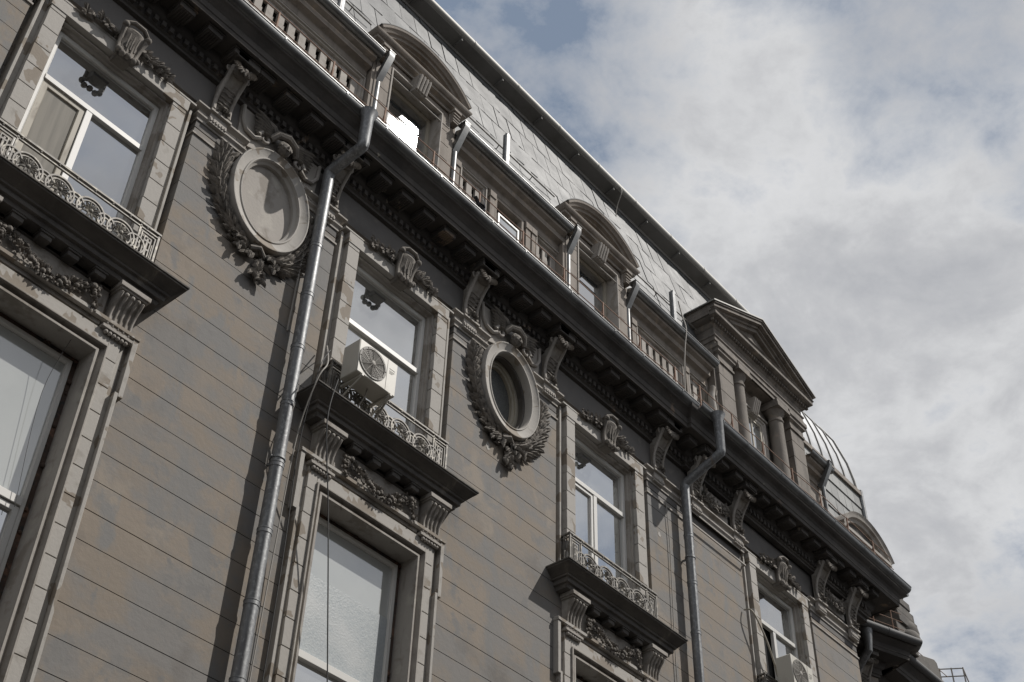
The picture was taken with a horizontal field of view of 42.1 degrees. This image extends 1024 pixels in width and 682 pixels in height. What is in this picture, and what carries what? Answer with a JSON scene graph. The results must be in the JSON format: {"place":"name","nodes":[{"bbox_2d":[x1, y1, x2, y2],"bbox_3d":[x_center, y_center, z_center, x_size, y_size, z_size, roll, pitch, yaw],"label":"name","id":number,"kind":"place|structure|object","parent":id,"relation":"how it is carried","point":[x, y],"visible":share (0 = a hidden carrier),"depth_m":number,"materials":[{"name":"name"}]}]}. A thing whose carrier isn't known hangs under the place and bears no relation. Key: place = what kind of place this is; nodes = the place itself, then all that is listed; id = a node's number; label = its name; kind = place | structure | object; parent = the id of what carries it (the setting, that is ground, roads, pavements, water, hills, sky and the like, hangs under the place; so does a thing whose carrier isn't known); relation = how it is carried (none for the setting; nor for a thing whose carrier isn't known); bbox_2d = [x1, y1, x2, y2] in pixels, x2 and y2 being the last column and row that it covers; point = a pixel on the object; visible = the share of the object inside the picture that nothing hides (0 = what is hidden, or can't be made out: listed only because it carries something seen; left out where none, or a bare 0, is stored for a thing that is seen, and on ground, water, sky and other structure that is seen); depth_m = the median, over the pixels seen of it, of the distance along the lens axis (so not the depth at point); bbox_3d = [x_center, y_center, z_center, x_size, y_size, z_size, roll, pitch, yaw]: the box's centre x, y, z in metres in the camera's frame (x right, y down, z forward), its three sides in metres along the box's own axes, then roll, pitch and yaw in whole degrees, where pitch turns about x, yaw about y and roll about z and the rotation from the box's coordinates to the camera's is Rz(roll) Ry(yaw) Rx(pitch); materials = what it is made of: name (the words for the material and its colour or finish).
{"place":"outdoors","nodes":[
{"label":"outdoors","id":0,"kind":"place"},
{"bbox_2d":[435,0,1023,681],"label":"sky","id":1,"kind":"structure","parent":0,"point":[850,173],"materials":[{"name":"white"}]},
{"bbox_3d":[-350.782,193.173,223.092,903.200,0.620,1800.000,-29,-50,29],"label":"pavement","id":2,"kind":"structure","parent":0,"visible":0},
{"bbox_2d":[0,0,911,681],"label":"ornate building","id":3,"kind":"structure","parent":2,"relation":"on","point":[224,224],"depth_m":17.25,"materials":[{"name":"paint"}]},
{"bbox_2d":[14,340,70,506],"bbox_3d":[-4.531,0.690,12.897,0.177,2.101,0.116,-29,-50,29],"label":"window string","id":4,"kind":"object","parent":3,"relation":"attached to","point":[33,421],"depth_m":12.86,"materials":[{"name":"grey"}]},
{"bbox_2d":[0,246,140,681],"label":"window","id":5,"kind":"structure","parent":3,"relation":"in","point":[76,405],"depth_m":12.89,"materials":[{"name":"paint"}]},
{"bbox_2d":[0,0,196,255],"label":"window","id":6,"kind":"structure","parent":3,"relation":"in","point":[83,94],"depth_m":15.43,"materials":[{"name":"paint"}]},
{"bbox_2d":[249,345,328,681],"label":"hanging cable","id":7,"kind":"object","parent":3,"relation":"hanging from","point":[281,515],"visible":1,"depth_m":14.57,"materials":[{"name":"grey plastic"}]},
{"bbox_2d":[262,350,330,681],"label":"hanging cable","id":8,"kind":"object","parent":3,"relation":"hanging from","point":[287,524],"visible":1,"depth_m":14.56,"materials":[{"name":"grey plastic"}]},
{"bbox_2d":[326,379,338,681],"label":"hanging cable","id":9,"kind":"object","parent":3,"relation":"hanging from","point":[328,530],"visible":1,"depth_m":14.81,"materials":[{"name":"grey plastic"}]},
{"bbox_2d":[263,446,445,681],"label":"window","id":10,"kind":"structure","parent":3,"relation":"in","point":[382,616],"depth_m":15.44,"materials":[{"name":"paint"}]},
{"bbox_2d":[340,339,397,418],"bbox_3d":[-1.889,0.601,16.583,0.678,0.871,0.725,-29,-50,29],"label":"air conditioner","id":11,"kind":"object","parent":3,"relation":"attached to","point":[368,372],"visible":0.99,"depth_m":16.46,"materials":[{"name":"white plastic"}]},
{"bbox_2d":[311,226,453,458],"bbox_3d":[-1.614,0.057,17.803,0.479,3.389,2.200,-29,-50,29],"label":"window","id":12,"kind":"structure","parent":3,"relation":"in","point":[375,299],"depth_m":18.21,"materials":[{"name":"paint"}]},
{"bbox_2d":[472,196,485,210],"bbox_3d":[-0.484,-2.036,19.963,0.193,0.258,0.456,-9,-43,12],"label":"pigeon","id":13,"kind":"object","parent":3,"relation":"on","point":[480,205],"visible":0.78,"depth_m":19.88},
{"bbox_2d":[494,197,523,244],"bbox_3d":[-0.111,-1.520,22.084,0.130,1.960,0.760,-29,-50,29],"label":"attic window","id":14,"kind":"structure","parent":3,"relation":"in","point":[499,204],"depth_m":22.57,"materials":[{"name":"plastic"}]},
{"bbox_2d":[556,401,649,612],"bbox_3d":[1.442,2.563,20.439,0.479,3.389,2.200,-29,-50,29],"label":"window","id":15,"kind":"structure","parent":3,"relation":"in","point":[600,487],"depth_m":20.76,"materials":[{"name":"paint"}]},
{"bbox_2d":[553,615,658,681],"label":"window","id":16,"kind":"structure","parent":3,"relation":"in","point":[573,661],"depth_m":18.22,"materials":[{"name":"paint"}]},
{"bbox_2d":[615,187,621,216],"bbox_3d":[2.227,-2.890,27.949,0.048,0.808,0.343,17,-44,-16],"label":"roof cable","id":17,"kind":"object","parent":3,"relation":"attached to","point":[618,202],"visible":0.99,"depth_m":27.92,"materials":[{"name":"grey plastic"}]},
{"bbox_2d":[665,499,677,681],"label":"wall cable","id":18,"kind":"object","parent":3,"relation":"attached to","point":[671,586],"depth_m":21.05,"materials":[{"name":"grey rubber"}]},
{"bbox_2d":[678,301,686,390],"bbox_3d":[3.291,0.270,25.251,0.156,2.952,0.138,-17,-46,20],"label":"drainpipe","id":19,"kind":"object","parent":3,"relation":"hanging from","point":[684,344],"visible":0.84,"depth_m":25.36,"materials":[{"name":"grey plastic"}]},
{"bbox_2d":[744,608,776,674],"bbox_3d":[4.218,5.045,22.369,0.650,1.070,0.138,26,-47,-24],"label":"looped cable","id":20,"kind":"object","parent":3,"relation":"attached to","point":[752,611],"visible":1,"depth_m":22.42,"materials":[{"name":"plastic"}]},
{"bbox_2d":[740,549,817,681],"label":"window","id":21,"kind":"structure","parent":3,"relation":"in","point":[781,608],"depth_m":23.88,"materials":[{"name":"paint"}]},
{"bbox_2d":[775,654,813,681],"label":"air conditioner","id":22,"kind":"object","parent":3,"relation":"attached to","point":[790,668],"visible":1,"depth_m":22.06,"materials":[{"name":"white plastic"}]},
{"bbox_2d":[856,599,947,681],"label":"building","id":23,"kind":"structure","parent":2,"relation":"on","point":[889,645],"depth_m":28.53,"materials":[{"name":"grey stone"}]},
{"bbox_2d":[938,667,968,681],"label":"rooftop handrail","id":24,"kind":"object","parent":23,"relation":"on","point":[964,675],"visible":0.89,"depth_m":31.54,"materials":[{"name":"grey metal"}]}
]}

